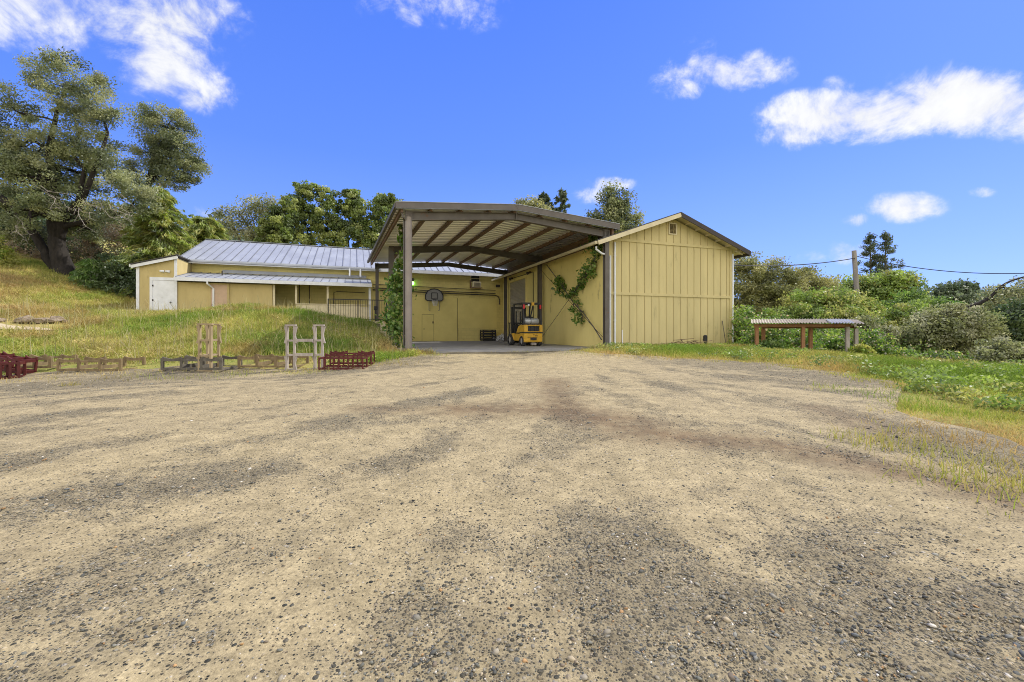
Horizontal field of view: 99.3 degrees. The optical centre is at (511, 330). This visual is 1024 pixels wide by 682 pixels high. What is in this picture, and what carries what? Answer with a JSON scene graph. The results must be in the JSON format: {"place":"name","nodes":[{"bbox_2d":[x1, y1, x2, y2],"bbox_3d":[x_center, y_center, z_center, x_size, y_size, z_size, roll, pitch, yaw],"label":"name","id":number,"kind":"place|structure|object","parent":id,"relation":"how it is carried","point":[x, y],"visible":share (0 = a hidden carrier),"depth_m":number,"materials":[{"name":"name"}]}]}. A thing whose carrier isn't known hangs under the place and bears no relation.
{"place":"outdoors","nodes":[
{"label":"outdoors","id":0,"kind":"place"},
{"bbox_2d":[0,323,58,330],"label":"dirt road","id":1,"kind":"structure","parent":0,"point":[8,326],"depth_m":16.50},
{"bbox_2d":[395,341,589,352],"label":"loading floor","id":2,"kind":"structure","parent":0,"point":[468,346],"depth_m":21.08,"materials":[{"name":"concrete"}]},
{"bbox_2d":[480,330,495,340],"bbox_3d":[-1.786,0.325,32.307,1.000,0.850,0.880,0,0,-20],"label":"black crate","id":3,"kind":"object","parent":2,"relation":"on","point":[487,339],"visible":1,"depth_m":31.95,"materials":[{"name":"paint"}]},
{"bbox_2d":[367,201,619,348],"bbox_3d":[-2.394,-2.090,23.692,10.049,5.880,13.979,0,0,-20],"label":"steel canopy","id":4,"kind":"object","parent":2,"relation":"on","point":[511,237],"visible":0.91,"depth_m":20.47,"materials":[{"name":"beige metal"}]},
{"bbox_2d":[374,224,416,347],"bbox_3d":[-5.051,-1.956,19.855,2.490,5.995,2.078,0,0,37],"label":"climbing vine","id":5,"kind":"object","parent":4,"relation":"hanging from","point":[395,321],"visible":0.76,"depth_m":19.54,"materials":[{"name":"green plant"}]},
{"bbox_2d":[506,302,542,345],"bbox_3d":[0.488,-0.340,22.966,1.220,2.180,3.210,0,0,-22],"label":"forklift","id":6,"kind":"object","parent":2,"relation":"on","point":[528,330],"visible":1,"depth_m":21.79,"materials":[{"name":"yellow metal"}]},
{"bbox_2d":[0,351,1023,681],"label":"gravel yard","id":7,"kind":"structure","parent":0,"point":[224,589],"depth_m":2.79,"materials":[{"name":"beige gravel"}]},
{"bbox_2d":[0,361,25,378],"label":"steel rack","id":8,"kind":"object","parent":7,"relation":"on","point":[8,364],"visible":0.78,"depth_m":10.99,"materials":[{"name":"red metal"}]},
{"bbox_2d":[0,351,37,373],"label":"steel rack","id":9,"kind":"object","parent":7,"relation":"on","point":[5,356],"visible":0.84,"depth_m":11.52,"materials":[{"name":"red metal"}]},
{"bbox_2d":[56,356,145,370],"bbox_3d":[-11.279,0.892,11.991,1.696,0.344,0.796,0,0,-1],"label":"barrel rack","id":10,"kind":"object","parent":7,"relation":"on","point":[121,364],"visible":0.94,"depth_m":11.61,"materials":[{"name":"beige wood"}]},
{"bbox_2d":[160,355,242,369],"bbox_3d":[-8.333,0.841,11.733,1.616,0.344,0.846,0,0,1],"label":"barrel rack","id":11,"kind":"object","parent":7,"relation":"on","point":[184,364],"visible":0.85,"depth_m":11.32,"materials":[{"name":"wood"}]},
{"bbox_2d":[196,323,221,371],"bbox_3d":[-8.094,0.445,11.617,0.453,1.286,0.748,0,0,-14],"label":"upright rack","id":12,"kind":"object","parent":7,"relation":"on","point":[209,340],"visible":0.84,"depth_m":11.34,"materials":[{"name":"beige wood"}]},
{"bbox_2d":[237,354,308,367],"bbox_3d":[-6.654,0.823,12.184,1.566,0.334,0.796,0,0,1],"label":"barrel rack","id":13,"kind":"object","parent":7,"relation":"on","point":[256,358],"visible":0.7,"depth_m":11.80,"materials":[{"name":"beige wood"}]},
{"bbox_2d":[284,324,325,370],"bbox_3d":[-5.527,0.447,11.613,1.053,1.242,0.180,0,0,0],"label":"upright rack","id":14,"kind":"object","parent":7,"relation":"on","point":[295,340],"visible":0.85,"depth_m":11.55,"materials":[{"name":"grey wood"}]},
{"bbox_2d":[318,357,366,369],"bbox_3d":[-4.341,0.829,11.190,1.140,0.319,0.327,0,0,0],"label":"steel rack","id":15,"kind":"object","parent":7,"relation":"on","point":[337,367],"visible":0.93,"depth_m":11.03,"materials":[{"name":"red metal"}]},
{"bbox_2d":[324,353,371,366],"bbox_3d":[-4.381,0.772,11.650,1.140,0.373,0.327,0,0,1],"label":"steel rack","id":16,"kind":"object","parent":7,"relation":"on","point":[353,355],"visible":0.91,"depth_m":11.50,"materials":[{"name":"red metal"}]},
{"bbox_2d":[330,350,374,363],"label":"steel rack","id":17,"kind":"object","parent":7,"relation":"on","point":[347,353],"visible":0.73,"depth_m":11.99,"materials":[{"name":"red metal"}]},
{"bbox_2d":[0,351,1023,518],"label":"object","id":18,"kind":"object","parent":7,"relation":"on","point":[890,444],"visible":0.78,"depth_m":4.37,"materials":[{"name":"green plant"}]},
{"bbox_2d":[1,350,1023,502],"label":"edge grass","id":19,"kind":"structure","parent":7,"relation":"on","point":[886,386],"depth_m":6.81,"materials":[{"name":"green plant"}]},
{"bbox_2d":[0,227,1023,538],"bbox_3d":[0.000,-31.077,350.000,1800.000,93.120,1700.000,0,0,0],"label":"ground","id":20,"kind":"structure","parent":0,"point":[310,365],"depth_m":12.56,"materials":[{"name":"green plant"}]},
{"bbox_2d":[0,235,20,267],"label":"bush","id":21,"kind":"object","parent":20,"relation":"on","point":[6,252],"visible":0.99,"depth_m":26.01,"materials":[{"name":"green plant"}]},
{"bbox_2d":[0,144,44,252],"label":"oak tree","id":22,"kind":"object","parent":20,"relation":"on","point":[22,246],"visible":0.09,"depth_m":31.53,"materials":[{"name":"green plant"}]},
{"bbox_2d":[0,315,67,323],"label":"rock ledge","id":23,"kind":"object","parent":20,"relation":"on","point":[27,319],"visible":0.83,"depth_m":17.26,"materials":[{"name":"grey stone"}]},
{"bbox_2d":[0,227,79,262],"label":"bush","id":24,"kind":"object","parent":20,"relation":"on","point":[25,250],"visible":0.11,"depth_m":30.62,"materials":[{"name":"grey plant"}]},
{"bbox_2d":[20,354,77,367],"bbox_3d":[-13.277,0.843,12.255,1.316,0.344,0.796,0,0,-3],"label":"barrel rack","id":25,"kind":"object","parent":20,"relation":"on","point":[49,362],"visible":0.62,"depth_m":12.08,"materials":[{"name":"beige wood"}]},
{"bbox_2d":[9,195,131,261],"bbox_3d":[-34.849,-7.045,34.348,12.320,7.254,4.828,0,0,0],"label":"bush","id":26,"kind":"object","parent":20,"relation":"on","point":[69,239],"visible":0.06,"depth_m":33.77,"materials":[{"name":"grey plant"}]},
{"bbox_2d":[0,45,166,275],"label":"oak tree","id":27,"kind":"object","parent":20,"relation":"on","point":[22,163],"visible":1,"depth_m":27.00,"materials":[{"name":"green plant"}]},
{"bbox_2d":[66,256,111,288],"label":"bush","id":28,"kind":"object","parent":20,"relation":"on","point":[87,264],"visible":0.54,"depth_m":26.80,"materials":[{"name":"green plant"}]},
{"bbox_2d":[69,210,132,271],"bbox_3d":[-30.474,-6.639,32.908,5.626,5.091,3.606,0,0,0],"label":"bush","id":29,"kind":"object","parent":20,"relation":"on","point":[110,236],"visible":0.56,"depth_m":32.40,"materials":[{"name":"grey plant"}]},
{"bbox_2d":[80,250,150,298],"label":"bush","id":30,"kind":"object","parent":20,"relation":"on","point":[119,280],"visible":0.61,"depth_m":27.08,"materials":[{"name":"green plant"}]},
{"bbox_2d":[105,183,198,297],"bbox_3d":[-23.723,-5.163,29.515,6.008,9.736,6.195,0,0,19],"label":"cedar tree","id":31,"kind":"object","parent":20,"relation":"on","point":[165,240],"visible":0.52,"depth_m":28.82,"materials":[{"name":"green plant"}]},
{"bbox_2d":[113,100,212,242],"bbox_3d":[-26.470,-10.365,33.113,6.829,14.060,4.121,0,0,0],"label":"oak tree","id":32,"kind":"object","parent":20,"relation":"on","point":[164,161],"visible":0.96,"depth_m":32.51,"materials":[{"name":"green plant"}]},
{"bbox_2d":[172,215,231,253],"bbox_3d":[-25.521,-4.946,35.946,5.564,9.291,5.521,0,0,0],"label":"cedar tree","id":33,"kind":"object","parent":20,"relation":"on","point":[203,229],"visible":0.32,"depth_m":35.45,"materials":[{"name":"green plant"}]},
{"bbox_2d":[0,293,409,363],"bbox_3d":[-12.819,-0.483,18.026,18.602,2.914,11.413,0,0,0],"label":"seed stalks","id":34,"kind":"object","parent":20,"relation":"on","point":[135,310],"visible":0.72,"depth_m":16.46,"materials":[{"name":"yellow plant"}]},
{"bbox_2d":[0,254,436,374],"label":"hill grass","id":35,"kind":"structure","parent":20,"relation":"on","point":[241,342],"depth_m":17.06,"materials":[{"name":"green plant"}]},
{"bbox_2d":[207,192,297,242],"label":"oak tree","id":36,"kind":"object","parent":20,"relation":"on","point":[228,225],"visible":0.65,"depth_m":43.39,"materials":[{"name":"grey plant"}]},
{"bbox_2d":[252,195,309,243],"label":"maple tree","id":37,"kind":"object","parent":20,"relation":"on","point":[278,221],"visible":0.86,"depth_m":42.42,"materials":[{"name":"green plant"}]},
{"bbox_2d":[280,179,349,246],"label":"maple tree","id":38,"kind":"object","parent":20,"relation":"on","point":[323,235],"visible":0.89,"depth_m":45.28,"materials":[{"name":"green plant"}]},
{"bbox_2d":[129,239,506,340],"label":"building","id":39,"kind":"structure","parent":20,"relation":"on","point":[471,305],"depth_m":29.14,"materials":[{"name":"beige paint"}]},
{"bbox_2d":[150,277,176,310],"bbox_3d":[-19.288,-1.760,24.072,1.249,2.420,0.110,0,0,-20],"label":"door","id":40,"kind":"structure","parent":39,"relation":"in","point":[165,291],"depth_m":24.07,"materials":[{"name":"white paint"}]},
{"bbox_2d":[209,283,228,306],"bbox_3d":[-16.817,-1.595,25.001,0.965,2.290,0.090,0,0,-20],"label":"door","id":41,"kind":"structure","parent":39,"relation":"in","point":[222,289],"depth_m":25.00,"materials":[{"name":"brown wood"}]},
{"bbox_2d":[425,288,442,310],"bbox_3d":[-5.569,-2.288,31.368,1.331,1.613,0.677,0,0,-20],"label":"basketball hoop","id":42,"kind":"object","parent":39,"relation":"attached to","point":[433,294],"visible":1,"depth_m":31.52,"materials":[{"name":"black paint"}]},
{"bbox_2d":[470,276,479,281],"bbox_3d":[-2.767,-4.004,32.775,0.757,0.600,0.050,0,0,-20],"label":"window","id":43,"kind":"structure","parent":39,"relation":"in","point":[473,278],"depth_m":32.78,"materials":[{"name":"beige paint"}]},
{"bbox_2d":[324,188,379,248],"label":"maple tree","id":44,"kind":"object","parent":20,"relation":"on","point":[353,210],"visible":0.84,"depth_m":46.35,"materials":[{"name":"green plant"}]},
{"bbox_2d":[373,321,385,335],"bbox_3d":[-10.247,0.230,26.466,4.850,1.640,1.770,0,0,-20],"label":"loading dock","id":45,"kind":"object","parent":20,"relation":"on","point":[380,325],"visible":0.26,"depth_m":26.43,"materials":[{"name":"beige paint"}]},
{"bbox_2d":[328,299,386,319],"bbox_3d":[-9.248,-1.250,26.133,3.360,1.310,0.062,0,0,-20],"label":"metal railing","id":46,"kind":"object","parent":45,"relation":"on","point":[360,307],"visible":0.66,"depth_m":26.11,"materials":[{"name":"grey metal"}]},
{"bbox_2d":[364,192,403,244],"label":"maple tree","id":47,"kind":"object","parent":20,"relation":"on","point":[382,203],"visible":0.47,"depth_m":46.98,"materials":[{"name":"green plant"}]},
{"bbox_2d":[1,178,1018,302],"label":"distant woods","id":48,"kind":"object","parent":20,"relation":"on","point":[180,225],"depth_m":71.37,"materials":[{"name":"green plant"}]},
{"bbox_2d":[509,195,553,209],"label":"olive oak tree","id":49,"kind":"object","parent":20,"relation":"on","point":[532,202],"visible":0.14,"depth_m":59.10,"materials":[{"name":"green plant"}]},
{"bbox_2d":[535,191,552,208],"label":"pine tree","id":50,"kind":"object","parent":20,"relation":"on","point":[545,197],"visible":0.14,"depth_m":65.58,"materials":[{"name":"green plant"}]},
{"bbox_2d":[551,187,570,212],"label":"pine tree","id":51,"kind":"object","parent":20,"relation":"on","point":[561,197],"visible":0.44,"depth_m":65.58,"materials":[{"name":"green plant"}]},
{"bbox_2d":[584,179,645,233],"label":"oak tree","id":52,"kind":"object","parent":20,"relation":"on","point":[617,209],"visible":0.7,"depth_m":49.44,"materials":[{"name":"green plant"}]},
{"bbox_2d":[491,212,751,346],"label":"gabled building","id":53,"kind":"structure","parent":20,"relation":"on","point":[671,278],"depth_m":20.85,"materials":[{"name":"beige paint"}]},
{"bbox_2d":[508,276,525,333],"bbox_3d":[0.387,-1.430,30.174,0.123,4.400,3.460,0,0,-20],"label":"roller door","id":54,"kind":"structure","parent":53,"relation":"in","point":[517,289],"depth_m":30.29,"materials":[{"name":"metal"}]},
{"bbox_2d":[547,265,567,297],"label":"climbing vine","id":55,"kind":"object","parent":53,"relation":"attached to","point":[558,280],"visible":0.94,"depth_m":23.30,"materials":[{"name":"green plant"}]},
{"bbox_2d":[567,296,584,325],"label":"climbing vine","id":56,"kind":"object","parent":53,"relation":"attached to","point":[578,314],"visible":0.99,"depth_m":21.27,"materials":[{"name":"green plant"}]},
{"bbox_2d":[561,235,602,339],"bbox_3d":[3.345,-2.411,21.039,1.378,5.637,3.585,0,0,-31],"label":"climbing vine","id":57,"kind":"object","parent":53,"relation":"attached to","point":[588,270],"visible":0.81,"depth_m":20.32,"materials":[{"name":"green plant"}]},
{"bbox_2d":[660,338,711,344],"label":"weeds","id":58,"kind":"object","parent":20,"relation":"on","point":[687,341],"visible":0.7,"depth_m":19.56,"materials":[{"name":"green plant"}]},
{"bbox_2d":[754,336,788,347],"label":"bush","id":59,"kind":"object","parent":20,"relation":"on","point":[769,343],"visible":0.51,"depth_m":17.05,"materials":[{"name":"green plant"}]},
{"bbox_2d":[734,251,813,318],"bbox_3d":[15.733,-1.788,27.089,6.166,6.405,3.785,0,0,0],"label":"scrub oak","id":60,"kind":"object","parent":20,"relation":"on","point":[763,287],"visible":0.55,"depth_m":26.45,"materials":[{"name":"green plant"}]},
{"bbox_2d":[568,341,1023,453],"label":"verge grass","id":61,"kind":"structure","parent":20,"relation":"on","point":[684,350],"depth_m":10.60,"materials":[{"name":"green plant"}]},
{"bbox_2d":[751,318,863,351],"bbox_3d":[11.720,0.520,17.414,4.437,2.094,1.590,0,0,11],"label":"open shelter","id":62,"kind":"object","parent":20,"relation":"on","point":[810,327],"visible":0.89,"depth_m":17.24,"materials":[{"name":"grey wood"}]},
{"bbox_2d":[596,342,1023,411],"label":"broadleaf weeds","id":63,"kind":"object","parent":20,"relation":"on","point":[951,389],"visible":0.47,"depth_m":8.12,"materials":[{"name":"green plant"}]},
{"bbox_2d":[781,265,845,305],"bbox_3d":[20.422,-0.718,30.107,5.096,7.623,3.335,0,0,0],"label":"scrub oak","id":64,"kind":"object","parent":20,"relation":"on","point":[815,281],"visible":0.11,"depth_m":29.41,"materials":[{"name":"green plant"}]},
{"bbox_2d":[757,286,891,322],"bbox_3d":[17.113,-0.095,24.022,7.023,4.848,2.540,0,0,0],"label":"bush","id":65,"kind":"object","parent":20,"relation":"on","point":[824,297],"visible":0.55,"depth_m":23.51,"materials":[{"name":"green plant"}]},
{"bbox_2d":[773,300,883,331],"bbox_3d":[16.526,0.185,22.953,5.101,3.550,2.764,0,0,0],"label":"bush","id":66,"kind":"object","parent":20,"relation":"on","point":[819,312],"visible":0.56,"depth_m":22.44,"materials":[{"name":"green plant"}]},
{"bbox_2d":[823,273,847,284],"bbox_3d":[27.858,-0.364,37.709,5.460,9.102,3.903,0,0,0],"label":"scrub oak","id":67,"kind":"object","parent":20,"relation":"on","point":[838,278],"visible":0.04,"depth_m":37.22,"materials":[{"name":"green plant"}]},
{"bbox_2d":[727,304,972,360],"bbox_3d":[14.764,0.353,21.495,8.886,3.691,8.394,0,0,0],"label":"bramble thicket","id":68,"kind":"object","parent":20,"relation":"on","point":[832,339],"visible":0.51,"depth_m":19.16,"materials":[{"name":"green plant"}]},
{"bbox_2d":[852,250,859,294],"bbox_3d":[21.418,-0.739,26.969,1.063,8.513,0.362,0,0,-7],"label":"utility pole","id":69,"kind":"object","parent":20,"relation":"on","point":[855,271],"visible":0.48,"depth_m":26.89,"materials":[{"name":"grey wood"}]},
{"bbox_2d":[734,258,851,265],"bbox_3d":[15.932,-4.021,24.963,11.122,0.994,0.056,0,0,-20],"label":"power cable","id":70,"kind":"object","parent":69,"relation":"attached to","point":[790,265],"visible":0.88,"depth_m":24.90,"materials":[{"name":"black rubber"}]},
{"bbox_2d":[857,256,1023,273],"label":"power cable","id":71,"kind":"object","parent":69,"relation":"attached to","point":[943,270],"visible":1,"depth_m":25.17,"materials":[{"name":"black rubber"}]},
{"bbox_2d":[836,273,879,316],"bbox_3d":[24.274,-0.191,30.906,4.821,7.918,3.116,0,0,0],"label":"leafy tree","id":72,"kind":"object","parent":20,"relation":"on","point":[848,283],"visible":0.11,"depth_m":30.61,"materials":[{"name":"green plant"}]},
{"bbox_2d":[847,343,877,354],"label":"bush","id":73,"kind":"object","parent":20,"relation":"on","point":[861,348],"visible":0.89,"depth_m":15.88,"materials":[{"name":"green plant"}]},
{"bbox_2d":[857,232,887,276],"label":"pine tree","id":74,"kind":"object","parent":20,"relation":"on","point":[866,252],"visible":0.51,"depth_m":45.93,"materials":[{"name":"green plant"}]},
{"bbox_2d":[843,315,911,347],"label":"bush","id":75,"kind":"object","parent":20,"relation":"on","point":[867,320],"visible":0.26,"depth_m":20.07,"materials":[{"name":"green plant"}]},
{"bbox_2d":[869,230,905,321],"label":"pine tree","id":76,"kind":"object","parent":20,"relation":"on","point":[887,242],"visible":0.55,"depth_m":44.75,"materials":[{"name":"green plant"}]},
{"bbox_2d":[849,268,933,317],"bbox_3d":[25.945,-2.326,30.263,5.135,4.191,3.343,0,0,0],"label":"sapling tree","id":77,"kind":"object","parent":20,"relation":"on","point":[896,280],"visible":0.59,"depth_m":29.57,"materials":[{"name":"green plant"}]},
{"bbox_2d":[875,299,933,327],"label":"bush","id":78,"kind":"object","parent":20,"relation":"on","point":[897,314],"visible":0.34,"depth_m":23.75,"materials":[{"name":"green plant"}]},
{"bbox_2d":[880,286,977,316],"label":"bush","id":79,"kind":"object","parent":20,"relation":"on","point":[907,296],"visible":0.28,"depth_m":25.70,"materials":[{"name":"green plant"}]},
{"bbox_2d":[893,298,1011,359],"bbox_3d":[19.862,0.432,19.530,5.219,3.834,2.694,0,0,0],"label":"bush","id":80,"kind":"object","parent":20,"relation":"on","point":[947,327],"visible":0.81,"depth_m":18.95,"materials":[{"name":"green plant"}]},
{"bbox_2d":[925,278,990,310],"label":"tree","id":81,"kind":"object","parent":20,"relation":"on","point":[966,292],"visible":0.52,"depth_m":108.10,"materials":[{"name":"green plant"}]},
{"bbox_2d":[973,282,980,295],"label":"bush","id":82,"kind":"object","parent":20,"relation":"on","point":[977,288],"visible":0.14,"depth_m":124.67,"materials":[{"name":"green plant"}]},
{"bbox_2d":[968,291,996,314],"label":"tree","id":83,"kind":"object","parent":20,"relation":"on","point":[982,296],"visible":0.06,"depth_m":119.52,"materials":[{"name":"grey plant"}]},
{"bbox_2d":[963,275,1023,310],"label":"leaning tree","id":84,"kind":"object","parent":20,"relation":"on","point":[1013,293],"visible":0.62,"depth_m":22.96,"materials":[{"name":"green plant"}]},
{"bbox_2d":[965,337,1023,363],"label":"bush","id":85,"kind":"object","parent":20,"relation":"on","point":[1001,349],"visible":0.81,"depth_m":14.75,"materials":[{"name":"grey plant"}]},
{"bbox_2d":[975,297,1023,347],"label":"bush","id":86,"kind":"object","parent":20,"relation":"on","point":[1014,316],"visible":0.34,"depth_m":21.16,"materials":[{"name":"green plant"}]},
{"bbox_2d":[0,0,1023,300],"label":"sky","id":87,"kind":"structure","parent":0,"point":[802,130],"materials":[{"name":"blue"}]}
]}

